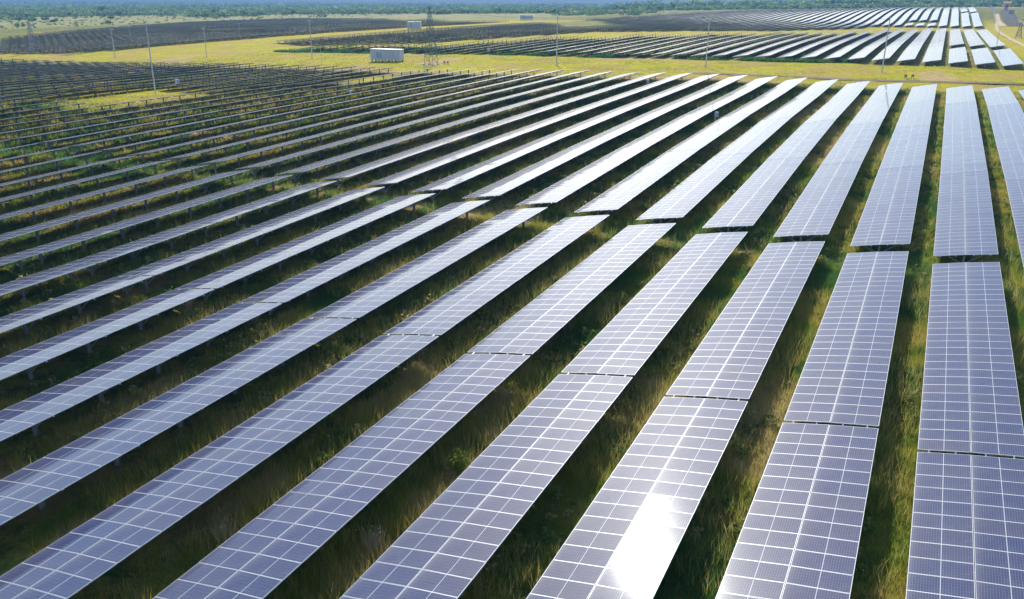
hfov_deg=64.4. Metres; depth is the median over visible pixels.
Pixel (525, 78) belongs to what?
solar table
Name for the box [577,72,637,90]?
solar table
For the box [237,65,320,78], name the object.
solar table
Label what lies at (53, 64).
solar table
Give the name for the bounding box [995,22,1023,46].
dirt path
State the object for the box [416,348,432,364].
weed plant
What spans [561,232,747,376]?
solar table
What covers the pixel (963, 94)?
solar table
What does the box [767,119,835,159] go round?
solar table
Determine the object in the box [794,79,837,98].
solar table
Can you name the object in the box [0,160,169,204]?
solar table
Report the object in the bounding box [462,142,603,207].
solar table
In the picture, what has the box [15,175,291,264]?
solar table
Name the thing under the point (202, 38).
solar table
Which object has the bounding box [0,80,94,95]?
solar table
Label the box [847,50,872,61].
solar table
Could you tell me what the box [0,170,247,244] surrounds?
solar table
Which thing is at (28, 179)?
solar table
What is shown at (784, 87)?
solar table
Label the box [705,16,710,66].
utility pole
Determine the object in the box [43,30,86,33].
solar table
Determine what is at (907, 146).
solar table
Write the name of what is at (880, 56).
solar table
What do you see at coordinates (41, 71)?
solar table
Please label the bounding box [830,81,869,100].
solar table
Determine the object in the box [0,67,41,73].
solar table
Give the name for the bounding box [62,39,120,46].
solar table
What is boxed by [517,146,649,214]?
solar table
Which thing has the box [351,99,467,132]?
solar table
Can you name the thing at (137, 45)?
solar table
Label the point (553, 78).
solar table
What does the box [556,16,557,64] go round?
utility pole
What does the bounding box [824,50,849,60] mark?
solar table
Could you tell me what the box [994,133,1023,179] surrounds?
solar table
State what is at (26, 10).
scrub woodland
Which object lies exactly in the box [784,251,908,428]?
solar table
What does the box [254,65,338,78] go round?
solar table
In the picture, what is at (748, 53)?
solar table
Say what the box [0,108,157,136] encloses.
solar table
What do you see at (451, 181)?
solar table
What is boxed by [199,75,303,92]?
solar table
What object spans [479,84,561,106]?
solar table
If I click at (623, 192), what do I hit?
solar table
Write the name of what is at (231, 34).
solar table
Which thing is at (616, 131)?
solar table
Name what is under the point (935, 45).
solar table
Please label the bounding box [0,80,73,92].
solar table
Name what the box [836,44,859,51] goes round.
solar table
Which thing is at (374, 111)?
solar table
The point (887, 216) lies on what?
solar table
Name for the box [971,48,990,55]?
solar table
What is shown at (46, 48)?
solar table
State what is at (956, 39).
solar table
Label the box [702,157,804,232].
solar table
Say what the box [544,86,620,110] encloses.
solar table
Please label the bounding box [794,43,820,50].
solar table
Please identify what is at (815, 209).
solar table
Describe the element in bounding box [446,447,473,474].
weed plant
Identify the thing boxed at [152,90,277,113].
solar table
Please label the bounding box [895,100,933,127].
solar table
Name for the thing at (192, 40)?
solar table
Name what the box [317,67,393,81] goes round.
solar table
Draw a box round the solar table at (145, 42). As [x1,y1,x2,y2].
[118,39,177,45]
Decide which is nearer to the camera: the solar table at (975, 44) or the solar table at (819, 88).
the solar table at (819, 88)
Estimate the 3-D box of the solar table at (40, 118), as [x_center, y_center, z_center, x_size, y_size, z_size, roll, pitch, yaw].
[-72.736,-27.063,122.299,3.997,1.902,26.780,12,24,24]
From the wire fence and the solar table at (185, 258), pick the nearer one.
the solar table at (185, 258)
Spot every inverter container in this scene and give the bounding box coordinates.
[370,48,404,61]
[407,21,421,28]
[520,15,532,19]
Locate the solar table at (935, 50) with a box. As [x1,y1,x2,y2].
[926,46,942,53]
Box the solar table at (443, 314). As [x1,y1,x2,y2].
[384,215,608,335]
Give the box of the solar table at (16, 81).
[1,78,40,86]
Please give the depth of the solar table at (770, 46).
246.16 m
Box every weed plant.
[177,301,192,312]
[211,513,236,543]
[236,320,250,330]
[311,450,335,467]
[356,525,385,553]
[357,195,367,202]
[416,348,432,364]
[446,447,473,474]
[497,384,514,405]
[748,118,756,124]
[814,258,825,266]
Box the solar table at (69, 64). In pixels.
[23,61,111,69]
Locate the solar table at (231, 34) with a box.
[212,33,253,37]
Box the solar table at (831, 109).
[804,98,854,122]
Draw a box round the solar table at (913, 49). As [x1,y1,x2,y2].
[902,46,921,53]
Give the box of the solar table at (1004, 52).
[994,48,1015,56]
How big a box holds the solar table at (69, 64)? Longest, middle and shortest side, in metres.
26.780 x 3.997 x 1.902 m
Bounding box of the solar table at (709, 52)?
[692,47,726,57]
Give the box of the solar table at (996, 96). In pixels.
[982,86,1018,105]
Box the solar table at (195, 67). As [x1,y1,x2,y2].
[150,62,238,73]
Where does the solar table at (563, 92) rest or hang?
on the ground at (14, 550)
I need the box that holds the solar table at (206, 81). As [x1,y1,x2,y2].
[162,74,262,90]
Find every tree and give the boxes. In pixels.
[94,5,105,10]
[114,9,123,16]
[956,0,967,6]
[1014,0,1023,4]
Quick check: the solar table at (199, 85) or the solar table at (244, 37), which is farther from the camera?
the solar table at (244, 37)
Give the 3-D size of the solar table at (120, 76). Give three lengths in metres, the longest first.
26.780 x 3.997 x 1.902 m
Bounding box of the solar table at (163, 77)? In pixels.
[105,72,208,87]
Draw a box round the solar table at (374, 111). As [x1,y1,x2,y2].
[316,98,434,128]
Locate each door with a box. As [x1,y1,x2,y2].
[371,50,375,57]
[387,51,393,58]
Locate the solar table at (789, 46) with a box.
[775,43,800,53]
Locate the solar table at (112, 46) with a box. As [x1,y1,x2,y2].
[84,43,145,51]
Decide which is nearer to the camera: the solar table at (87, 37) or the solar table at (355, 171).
the solar table at (355, 171)
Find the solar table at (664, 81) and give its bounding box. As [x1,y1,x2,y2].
[633,73,690,93]
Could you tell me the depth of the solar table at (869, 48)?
234.28 m
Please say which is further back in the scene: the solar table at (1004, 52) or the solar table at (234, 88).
the solar table at (1004, 52)
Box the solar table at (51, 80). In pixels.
[0,79,54,88]
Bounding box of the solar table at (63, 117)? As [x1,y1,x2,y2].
[1,105,137,129]
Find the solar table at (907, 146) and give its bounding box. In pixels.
[879,125,929,168]
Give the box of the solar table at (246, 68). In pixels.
[204,63,288,76]
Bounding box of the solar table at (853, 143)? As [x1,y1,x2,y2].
[821,122,881,164]
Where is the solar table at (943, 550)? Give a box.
[906,452,1023,598]
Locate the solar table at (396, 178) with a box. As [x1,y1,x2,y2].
[364,135,518,193]
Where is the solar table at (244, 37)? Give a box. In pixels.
[219,34,265,40]
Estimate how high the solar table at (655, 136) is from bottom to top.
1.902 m
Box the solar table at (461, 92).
[423,81,511,104]
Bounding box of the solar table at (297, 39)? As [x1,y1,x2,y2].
[278,36,322,42]
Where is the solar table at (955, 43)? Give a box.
[949,41,963,47]
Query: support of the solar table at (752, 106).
on the ground at (14, 550)
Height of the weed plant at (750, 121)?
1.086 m
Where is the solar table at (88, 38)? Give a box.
[61,36,115,42]
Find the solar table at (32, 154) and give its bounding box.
[0,147,68,164]
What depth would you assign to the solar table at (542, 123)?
111.35 m
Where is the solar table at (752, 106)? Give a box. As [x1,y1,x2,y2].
[722,94,782,117]
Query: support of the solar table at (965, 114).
on the ground at (14, 550)
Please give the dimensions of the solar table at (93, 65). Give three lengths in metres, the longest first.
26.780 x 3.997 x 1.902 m
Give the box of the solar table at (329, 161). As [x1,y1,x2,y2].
[275,129,439,181]
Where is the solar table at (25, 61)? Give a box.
[0,60,48,65]
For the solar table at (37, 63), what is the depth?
241.75 m
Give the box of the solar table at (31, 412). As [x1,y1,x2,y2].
[0,303,281,440]
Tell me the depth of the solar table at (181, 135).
106.13 m
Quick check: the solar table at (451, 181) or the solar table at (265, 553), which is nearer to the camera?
the solar table at (265, 553)
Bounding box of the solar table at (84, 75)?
[33,69,144,82]
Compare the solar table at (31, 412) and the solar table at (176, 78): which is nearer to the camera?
the solar table at (31, 412)
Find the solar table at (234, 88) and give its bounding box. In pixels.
[227,76,322,93]
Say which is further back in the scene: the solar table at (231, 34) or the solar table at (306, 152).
the solar table at (231, 34)
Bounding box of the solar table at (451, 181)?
[412,138,560,199]
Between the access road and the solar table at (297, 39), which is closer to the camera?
the access road
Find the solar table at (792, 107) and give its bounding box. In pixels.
[763,96,817,119]
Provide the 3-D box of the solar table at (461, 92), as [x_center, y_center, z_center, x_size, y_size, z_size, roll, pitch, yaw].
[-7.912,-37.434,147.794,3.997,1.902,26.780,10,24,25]
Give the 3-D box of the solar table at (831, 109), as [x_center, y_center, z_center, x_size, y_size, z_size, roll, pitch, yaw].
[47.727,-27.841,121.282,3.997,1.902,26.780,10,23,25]
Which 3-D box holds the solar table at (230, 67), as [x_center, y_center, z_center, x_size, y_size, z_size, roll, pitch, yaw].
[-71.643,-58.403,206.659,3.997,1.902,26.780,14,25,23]
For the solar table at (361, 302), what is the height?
1.910 m
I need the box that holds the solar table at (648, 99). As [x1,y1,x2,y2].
[611,89,681,116]
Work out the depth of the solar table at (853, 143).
94.27 m
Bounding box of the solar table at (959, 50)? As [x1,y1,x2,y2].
[949,47,965,54]
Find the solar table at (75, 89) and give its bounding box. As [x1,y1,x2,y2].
[0,82,131,100]
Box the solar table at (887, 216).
[850,166,922,252]
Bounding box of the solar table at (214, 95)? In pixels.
[129,89,251,110]
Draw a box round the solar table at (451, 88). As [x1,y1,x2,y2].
[393,81,482,101]
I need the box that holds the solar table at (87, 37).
[60,35,114,40]
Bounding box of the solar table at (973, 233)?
[933,171,997,263]
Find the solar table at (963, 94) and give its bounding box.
[946,85,975,103]
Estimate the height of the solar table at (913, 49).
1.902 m
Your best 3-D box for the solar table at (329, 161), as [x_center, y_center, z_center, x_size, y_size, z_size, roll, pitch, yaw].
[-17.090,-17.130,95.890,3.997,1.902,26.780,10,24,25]
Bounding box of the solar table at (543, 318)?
[468,223,675,354]
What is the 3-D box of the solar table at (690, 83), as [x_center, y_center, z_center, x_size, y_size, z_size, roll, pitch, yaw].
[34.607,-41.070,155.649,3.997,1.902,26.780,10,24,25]
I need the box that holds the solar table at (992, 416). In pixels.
[918,262,1023,462]
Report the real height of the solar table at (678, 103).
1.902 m
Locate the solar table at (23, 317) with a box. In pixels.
[0,276,152,334]
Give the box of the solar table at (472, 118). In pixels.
[418,103,527,138]
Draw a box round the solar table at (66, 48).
[27,44,93,52]
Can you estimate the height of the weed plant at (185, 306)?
1.134 m
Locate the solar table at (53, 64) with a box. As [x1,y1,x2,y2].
[10,61,96,71]
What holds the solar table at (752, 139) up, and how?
on the ground at (14, 550)
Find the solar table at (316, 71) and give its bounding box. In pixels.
[278,66,356,80]
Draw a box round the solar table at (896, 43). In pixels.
[887,41,904,46]
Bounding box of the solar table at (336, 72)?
[300,66,375,81]
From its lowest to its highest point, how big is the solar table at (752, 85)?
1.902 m
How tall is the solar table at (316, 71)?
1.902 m
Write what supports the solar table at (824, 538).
on the ground at (14, 550)
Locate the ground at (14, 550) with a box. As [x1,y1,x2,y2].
[0,4,1023,598]
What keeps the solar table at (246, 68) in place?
on the ground at (14, 550)
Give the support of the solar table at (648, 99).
on the ground at (14, 550)
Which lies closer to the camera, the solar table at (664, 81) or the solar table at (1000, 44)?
the solar table at (664, 81)
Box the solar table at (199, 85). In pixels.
[182,75,280,92]
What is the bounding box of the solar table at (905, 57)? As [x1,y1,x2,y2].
[897,51,918,63]
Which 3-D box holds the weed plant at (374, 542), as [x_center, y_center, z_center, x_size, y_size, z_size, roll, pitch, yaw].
[-5.340,9.169,31.116,1.257,1.069,1.166,10,22,25]
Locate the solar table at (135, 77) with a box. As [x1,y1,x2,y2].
[87,71,190,85]
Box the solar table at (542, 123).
[491,106,597,144]
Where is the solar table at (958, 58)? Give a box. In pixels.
[948,53,967,65]
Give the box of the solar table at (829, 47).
[816,44,838,52]
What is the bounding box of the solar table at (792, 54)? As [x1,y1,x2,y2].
[777,49,806,58]
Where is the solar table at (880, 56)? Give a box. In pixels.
[871,51,894,63]
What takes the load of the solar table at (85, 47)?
on the ground at (14, 550)
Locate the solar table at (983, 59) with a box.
[973,54,994,67]
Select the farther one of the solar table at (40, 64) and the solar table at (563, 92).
the solar table at (40, 64)
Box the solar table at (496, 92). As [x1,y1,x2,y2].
[450,83,534,106]
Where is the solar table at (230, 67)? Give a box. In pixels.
[188,63,268,74]
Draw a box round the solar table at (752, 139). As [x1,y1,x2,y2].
[715,117,791,155]
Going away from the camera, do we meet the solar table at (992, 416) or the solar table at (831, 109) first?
the solar table at (992, 416)
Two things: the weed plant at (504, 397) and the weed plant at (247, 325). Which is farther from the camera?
the weed plant at (247, 325)
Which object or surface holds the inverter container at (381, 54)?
on the ground at (14, 550)
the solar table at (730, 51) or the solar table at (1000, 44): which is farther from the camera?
the solar table at (1000, 44)
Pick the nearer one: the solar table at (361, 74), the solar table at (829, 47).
the solar table at (361, 74)
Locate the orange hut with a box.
[1003,2,1011,6]
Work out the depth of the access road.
167.56 m
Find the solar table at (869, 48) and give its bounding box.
[859,44,880,51]
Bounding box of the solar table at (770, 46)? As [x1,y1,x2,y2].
[754,42,783,52]
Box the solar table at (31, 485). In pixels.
[0,318,356,524]
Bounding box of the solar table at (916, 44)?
[907,42,923,47]
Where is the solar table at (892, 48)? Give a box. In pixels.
[880,45,900,52]
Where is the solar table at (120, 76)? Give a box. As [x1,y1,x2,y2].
[70,71,173,84]
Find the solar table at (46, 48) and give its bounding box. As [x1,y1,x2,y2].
[14,44,83,53]
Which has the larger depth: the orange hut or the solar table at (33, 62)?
the orange hut
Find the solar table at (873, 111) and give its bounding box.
[849,99,893,124]
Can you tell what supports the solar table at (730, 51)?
on the ground at (14, 550)
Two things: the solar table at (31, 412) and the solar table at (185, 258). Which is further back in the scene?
the solar table at (185, 258)
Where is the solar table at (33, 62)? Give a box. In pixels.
[1,60,60,65]
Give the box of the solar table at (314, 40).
[290,37,336,43]
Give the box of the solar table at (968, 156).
[940,129,986,173]
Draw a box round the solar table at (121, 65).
[80,62,164,72]
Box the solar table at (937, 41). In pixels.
[930,39,943,43]
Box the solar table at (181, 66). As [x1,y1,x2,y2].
[138,62,221,73]
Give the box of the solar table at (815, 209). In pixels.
[774,161,861,241]
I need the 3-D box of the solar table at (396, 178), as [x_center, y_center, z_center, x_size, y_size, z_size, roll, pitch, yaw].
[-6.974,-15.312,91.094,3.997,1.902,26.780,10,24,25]
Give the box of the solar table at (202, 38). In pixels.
[175,36,223,40]
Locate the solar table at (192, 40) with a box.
[163,38,219,44]
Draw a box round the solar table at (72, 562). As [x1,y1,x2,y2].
[0,335,438,598]
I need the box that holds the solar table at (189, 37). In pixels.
[163,36,209,40]
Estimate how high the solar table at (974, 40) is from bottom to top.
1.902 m
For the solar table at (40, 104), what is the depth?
134.07 m
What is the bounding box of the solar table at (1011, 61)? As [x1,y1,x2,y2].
[998,55,1022,68]
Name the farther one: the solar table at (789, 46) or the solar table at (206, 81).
the solar table at (789, 46)
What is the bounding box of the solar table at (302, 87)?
[274,77,367,96]
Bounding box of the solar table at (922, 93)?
[906,84,936,102]
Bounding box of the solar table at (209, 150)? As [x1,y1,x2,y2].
[162,121,333,165]
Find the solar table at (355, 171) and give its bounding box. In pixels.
[319,132,478,187]
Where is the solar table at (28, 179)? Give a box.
[0,155,135,190]
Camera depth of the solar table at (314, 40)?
321.99 m
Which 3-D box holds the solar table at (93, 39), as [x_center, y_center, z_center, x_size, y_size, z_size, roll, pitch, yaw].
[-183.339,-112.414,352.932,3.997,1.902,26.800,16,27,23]
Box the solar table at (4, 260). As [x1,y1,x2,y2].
[0,252,43,269]
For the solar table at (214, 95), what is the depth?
140.82 m
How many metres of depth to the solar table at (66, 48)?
308.18 m
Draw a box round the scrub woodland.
[0,0,1023,28]
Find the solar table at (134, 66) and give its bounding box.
[91,62,178,71]
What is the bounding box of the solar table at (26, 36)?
[3,34,55,39]
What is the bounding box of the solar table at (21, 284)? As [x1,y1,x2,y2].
[0,264,94,297]
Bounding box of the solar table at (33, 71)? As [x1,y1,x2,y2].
[0,68,66,74]
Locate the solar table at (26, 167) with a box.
[0,151,101,176]
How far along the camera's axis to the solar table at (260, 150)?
98.41 m
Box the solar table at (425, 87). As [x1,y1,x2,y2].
[369,80,458,100]
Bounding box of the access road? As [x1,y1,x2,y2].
[690,72,1023,84]
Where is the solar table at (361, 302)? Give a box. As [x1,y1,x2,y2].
[307,207,547,330]
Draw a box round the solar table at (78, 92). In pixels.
[16,83,151,102]
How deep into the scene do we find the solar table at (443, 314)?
54.40 m
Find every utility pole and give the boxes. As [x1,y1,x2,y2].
[108,27,115,57]
[145,24,155,92]
[307,20,312,58]
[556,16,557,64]
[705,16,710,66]
[881,17,890,72]
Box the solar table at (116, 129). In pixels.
[33,112,211,148]
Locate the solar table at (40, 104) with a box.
[1,100,65,112]
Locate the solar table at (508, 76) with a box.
[478,69,539,86]
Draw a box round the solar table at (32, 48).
[2,45,67,53]
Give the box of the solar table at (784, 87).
[759,77,807,96]
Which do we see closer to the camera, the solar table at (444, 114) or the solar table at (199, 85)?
the solar table at (444, 114)
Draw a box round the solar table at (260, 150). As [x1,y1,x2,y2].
[197,123,369,172]
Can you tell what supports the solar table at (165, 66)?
on the ground at (14, 550)
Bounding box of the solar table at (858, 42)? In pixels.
[847,40,866,47]
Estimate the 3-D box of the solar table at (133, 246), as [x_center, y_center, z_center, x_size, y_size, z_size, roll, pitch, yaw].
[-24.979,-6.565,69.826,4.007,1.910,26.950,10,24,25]
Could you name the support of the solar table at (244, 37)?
on the ground at (14, 550)
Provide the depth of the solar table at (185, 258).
64.35 m
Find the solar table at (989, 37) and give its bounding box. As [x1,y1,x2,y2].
[982,36,996,39]
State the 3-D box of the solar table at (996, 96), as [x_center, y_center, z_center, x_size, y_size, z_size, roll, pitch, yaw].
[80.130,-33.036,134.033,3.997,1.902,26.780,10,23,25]
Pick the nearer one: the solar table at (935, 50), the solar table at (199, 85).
the solar table at (199, 85)
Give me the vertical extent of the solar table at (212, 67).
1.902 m
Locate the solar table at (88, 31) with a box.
[66,30,109,34]
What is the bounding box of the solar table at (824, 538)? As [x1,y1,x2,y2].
[715,423,877,598]
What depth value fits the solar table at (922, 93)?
137.26 m
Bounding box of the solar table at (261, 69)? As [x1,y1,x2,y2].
[221,64,301,77]
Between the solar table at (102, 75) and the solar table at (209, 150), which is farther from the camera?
the solar table at (102, 75)
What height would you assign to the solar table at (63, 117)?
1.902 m
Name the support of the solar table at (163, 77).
on the ground at (14, 550)
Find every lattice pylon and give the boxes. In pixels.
[25,22,41,53]
[423,6,439,65]
[1014,23,1021,37]
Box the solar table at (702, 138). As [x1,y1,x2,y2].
[665,115,748,152]
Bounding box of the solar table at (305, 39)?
[283,36,333,43]
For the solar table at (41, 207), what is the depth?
77.44 m
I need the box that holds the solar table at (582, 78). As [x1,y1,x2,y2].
[550,71,612,89]
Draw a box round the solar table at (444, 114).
[383,101,496,133]
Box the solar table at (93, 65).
[50,61,139,71]
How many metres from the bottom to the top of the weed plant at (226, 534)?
1.055 m
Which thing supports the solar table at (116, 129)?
on the ground at (14, 550)
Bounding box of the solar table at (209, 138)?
[126,118,303,161]
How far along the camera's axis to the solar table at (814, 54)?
215.70 m
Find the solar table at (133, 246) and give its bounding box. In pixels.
[64,181,335,275]
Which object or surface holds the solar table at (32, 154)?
on the ground at (14, 550)
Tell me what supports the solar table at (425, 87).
on the ground at (14, 550)
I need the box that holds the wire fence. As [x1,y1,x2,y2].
[990,5,995,21]
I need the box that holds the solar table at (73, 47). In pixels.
[40,44,105,52]
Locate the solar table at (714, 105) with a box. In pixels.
[682,92,747,120]
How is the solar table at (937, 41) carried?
on the ground at (14, 550)
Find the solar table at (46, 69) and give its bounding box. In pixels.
[1,68,52,73]
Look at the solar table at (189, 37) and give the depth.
351.08 m
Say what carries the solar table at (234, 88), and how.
on the ground at (14, 550)
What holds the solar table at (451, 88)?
on the ground at (14, 550)
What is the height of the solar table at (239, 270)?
1.916 m
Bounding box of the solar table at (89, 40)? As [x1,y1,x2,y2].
[63,38,116,43]
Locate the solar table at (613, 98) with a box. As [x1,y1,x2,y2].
[577,87,651,112]
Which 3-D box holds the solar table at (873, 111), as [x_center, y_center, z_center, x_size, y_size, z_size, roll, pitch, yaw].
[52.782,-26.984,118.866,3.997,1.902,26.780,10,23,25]
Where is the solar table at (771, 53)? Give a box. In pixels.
[756,48,787,57]
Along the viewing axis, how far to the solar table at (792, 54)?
217.80 m
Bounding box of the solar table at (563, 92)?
[512,85,590,109]
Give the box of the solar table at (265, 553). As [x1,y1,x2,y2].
[152,354,529,598]
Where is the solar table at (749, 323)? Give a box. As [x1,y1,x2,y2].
[666,241,824,399]
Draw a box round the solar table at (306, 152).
[235,126,403,176]
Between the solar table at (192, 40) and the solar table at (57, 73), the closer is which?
the solar table at (57, 73)
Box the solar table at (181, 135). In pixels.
[94,116,271,157]
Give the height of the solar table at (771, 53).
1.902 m
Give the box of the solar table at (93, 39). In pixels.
[61,37,116,42]
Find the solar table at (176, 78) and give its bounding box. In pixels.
[123,72,229,87]
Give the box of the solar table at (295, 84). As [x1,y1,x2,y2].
[249,77,343,93]
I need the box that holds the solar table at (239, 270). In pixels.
[176,193,435,300]
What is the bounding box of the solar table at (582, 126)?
[532,108,633,146]
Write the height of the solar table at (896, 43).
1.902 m
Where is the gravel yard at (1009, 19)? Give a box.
[1000,10,1023,25]
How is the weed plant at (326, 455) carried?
on the ground at (14, 550)
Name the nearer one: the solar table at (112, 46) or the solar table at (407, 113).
the solar table at (407, 113)
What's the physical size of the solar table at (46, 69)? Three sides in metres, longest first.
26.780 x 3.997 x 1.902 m
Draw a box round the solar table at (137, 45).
[108,42,168,50]
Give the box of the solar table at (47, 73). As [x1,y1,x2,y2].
[0,69,95,78]
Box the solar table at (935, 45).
[928,42,943,47]
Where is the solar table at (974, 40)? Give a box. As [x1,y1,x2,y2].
[967,38,981,42]
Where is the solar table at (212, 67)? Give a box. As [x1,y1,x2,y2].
[169,62,256,72]
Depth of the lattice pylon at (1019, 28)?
331.30 m
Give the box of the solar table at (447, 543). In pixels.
[339,374,632,598]
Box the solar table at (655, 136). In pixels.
[619,112,709,155]
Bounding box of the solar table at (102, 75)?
[53,70,157,83]
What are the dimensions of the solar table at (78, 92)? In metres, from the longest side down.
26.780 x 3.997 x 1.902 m
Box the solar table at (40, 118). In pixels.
[0,104,108,122]
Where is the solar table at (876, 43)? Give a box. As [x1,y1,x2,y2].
[866,41,884,46]
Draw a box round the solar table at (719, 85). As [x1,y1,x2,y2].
[694,75,746,96]
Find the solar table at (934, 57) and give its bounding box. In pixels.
[922,52,941,65]
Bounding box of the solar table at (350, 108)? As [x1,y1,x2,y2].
[287,96,408,125]
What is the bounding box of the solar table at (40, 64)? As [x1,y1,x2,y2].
[1,61,85,69]
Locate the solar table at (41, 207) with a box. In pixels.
[0,164,209,222]
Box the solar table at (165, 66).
[119,62,207,74]
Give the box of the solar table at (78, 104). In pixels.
[2,102,85,116]
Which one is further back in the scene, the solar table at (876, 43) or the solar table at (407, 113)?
the solar table at (876, 43)
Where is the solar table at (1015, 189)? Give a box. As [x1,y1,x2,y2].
[1005,179,1023,266]
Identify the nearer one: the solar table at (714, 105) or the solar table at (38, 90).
the solar table at (714, 105)
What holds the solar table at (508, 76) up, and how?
on the ground at (14, 550)
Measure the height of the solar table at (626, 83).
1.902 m
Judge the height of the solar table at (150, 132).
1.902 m
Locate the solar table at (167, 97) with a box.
[103,88,229,108]
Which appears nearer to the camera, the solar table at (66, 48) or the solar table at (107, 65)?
the solar table at (107, 65)
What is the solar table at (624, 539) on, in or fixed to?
on the ground at (14, 550)
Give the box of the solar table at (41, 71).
[0,68,81,77]
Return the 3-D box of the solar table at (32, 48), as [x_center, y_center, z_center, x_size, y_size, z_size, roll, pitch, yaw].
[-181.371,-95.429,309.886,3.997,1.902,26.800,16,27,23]
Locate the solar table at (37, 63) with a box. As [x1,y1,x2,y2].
[0,60,74,67]
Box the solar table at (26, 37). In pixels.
[3,35,57,40]
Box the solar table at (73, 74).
[19,69,128,81]
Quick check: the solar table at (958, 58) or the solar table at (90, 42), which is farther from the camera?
the solar table at (90, 42)
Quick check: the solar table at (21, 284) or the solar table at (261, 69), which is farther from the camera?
the solar table at (261, 69)
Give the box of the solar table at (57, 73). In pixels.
[4,69,110,80]
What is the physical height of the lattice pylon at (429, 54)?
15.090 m
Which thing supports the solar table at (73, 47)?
on the ground at (14, 550)
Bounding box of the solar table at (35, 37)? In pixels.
[0,35,60,41]
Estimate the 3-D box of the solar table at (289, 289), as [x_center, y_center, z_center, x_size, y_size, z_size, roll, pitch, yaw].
[-9.806,-3.799,62.649,4.007,1.910,26.950,10,24,25]
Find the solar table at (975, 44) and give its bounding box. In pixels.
[968,41,983,48]
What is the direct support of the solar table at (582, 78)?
on the ground at (14, 550)
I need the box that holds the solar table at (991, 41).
[984,39,1000,43]
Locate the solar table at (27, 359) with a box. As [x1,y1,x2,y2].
[0,289,214,379]
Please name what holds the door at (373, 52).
in the inverter container at (381, 54)
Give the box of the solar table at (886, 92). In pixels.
[867,83,902,101]
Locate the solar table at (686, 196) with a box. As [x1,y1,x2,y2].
[636,153,750,223]
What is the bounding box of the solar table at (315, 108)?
[260,95,378,123]
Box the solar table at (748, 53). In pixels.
[733,48,765,58]
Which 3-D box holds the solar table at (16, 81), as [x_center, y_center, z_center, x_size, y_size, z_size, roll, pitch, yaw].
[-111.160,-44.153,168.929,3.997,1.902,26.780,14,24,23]
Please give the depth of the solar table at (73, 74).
192.74 m
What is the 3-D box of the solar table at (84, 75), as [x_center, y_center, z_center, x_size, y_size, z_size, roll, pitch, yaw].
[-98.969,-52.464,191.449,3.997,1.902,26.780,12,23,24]
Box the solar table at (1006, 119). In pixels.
[987,103,1023,135]
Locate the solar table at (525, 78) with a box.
[497,69,565,86]
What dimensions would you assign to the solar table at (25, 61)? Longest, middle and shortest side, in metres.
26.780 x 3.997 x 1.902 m
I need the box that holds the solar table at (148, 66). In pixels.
[108,62,192,72]
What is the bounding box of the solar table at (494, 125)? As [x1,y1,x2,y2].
[455,104,563,141]
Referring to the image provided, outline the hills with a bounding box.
[0,0,786,3]
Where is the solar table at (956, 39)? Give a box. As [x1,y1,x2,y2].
[949,38,962,41]
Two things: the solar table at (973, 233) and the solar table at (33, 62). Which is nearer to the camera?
the solar table at (973, 233)
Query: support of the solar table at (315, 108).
on the ground at (14, 550)
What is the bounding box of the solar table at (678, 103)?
[647,90,714,119]
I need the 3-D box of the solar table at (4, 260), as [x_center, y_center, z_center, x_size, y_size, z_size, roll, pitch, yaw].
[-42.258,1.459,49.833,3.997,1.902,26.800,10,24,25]
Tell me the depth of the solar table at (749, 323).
46.80 m
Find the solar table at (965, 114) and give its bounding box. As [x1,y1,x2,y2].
[944,101,979,131]
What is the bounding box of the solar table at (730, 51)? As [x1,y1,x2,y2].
[713,48,745,57]
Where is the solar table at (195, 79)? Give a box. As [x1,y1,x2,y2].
[143,73,245,88]
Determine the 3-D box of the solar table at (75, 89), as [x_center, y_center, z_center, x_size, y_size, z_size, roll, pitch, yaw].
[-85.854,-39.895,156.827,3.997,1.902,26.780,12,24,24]
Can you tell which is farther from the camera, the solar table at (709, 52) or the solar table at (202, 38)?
the solar table at (202, 38)
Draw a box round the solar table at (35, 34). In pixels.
[6,33,60,37]
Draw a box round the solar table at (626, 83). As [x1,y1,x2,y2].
[603,72,665,93]
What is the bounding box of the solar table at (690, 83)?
[664,74,717,94]
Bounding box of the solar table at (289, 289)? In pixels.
[238,200,489,314]
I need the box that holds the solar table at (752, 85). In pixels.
[726,76,776,94]
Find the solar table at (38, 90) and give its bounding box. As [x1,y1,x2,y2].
[0,82,109,98]
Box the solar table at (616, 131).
[575,110,670,151]
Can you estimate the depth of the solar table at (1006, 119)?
110.54 m
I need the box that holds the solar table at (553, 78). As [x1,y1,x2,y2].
[523,70,588,88]
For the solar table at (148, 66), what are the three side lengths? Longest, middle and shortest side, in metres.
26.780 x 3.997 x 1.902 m
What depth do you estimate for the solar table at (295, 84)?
163.51 m
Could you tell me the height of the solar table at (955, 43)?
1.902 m
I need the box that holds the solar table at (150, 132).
[62,114,240,153]
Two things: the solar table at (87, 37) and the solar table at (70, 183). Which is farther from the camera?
the solar table at (87, 37)
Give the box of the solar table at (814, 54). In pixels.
[799,49,828,58]
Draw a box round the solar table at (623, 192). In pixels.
[574,149,698,215]
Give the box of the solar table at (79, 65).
[38,61,125,72]
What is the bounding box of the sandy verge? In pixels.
[995,14,1005,25]
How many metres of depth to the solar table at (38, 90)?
160.35 m
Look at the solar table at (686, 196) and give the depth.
76.26 m
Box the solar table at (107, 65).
[64,61,152,73]
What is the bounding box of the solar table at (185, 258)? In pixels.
[117,187,383,288]
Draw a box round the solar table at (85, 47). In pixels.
[52,44,120,52]
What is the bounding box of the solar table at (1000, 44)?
[988,42,1004,49]
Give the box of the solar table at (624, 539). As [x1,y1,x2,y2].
[526,397,747,598]

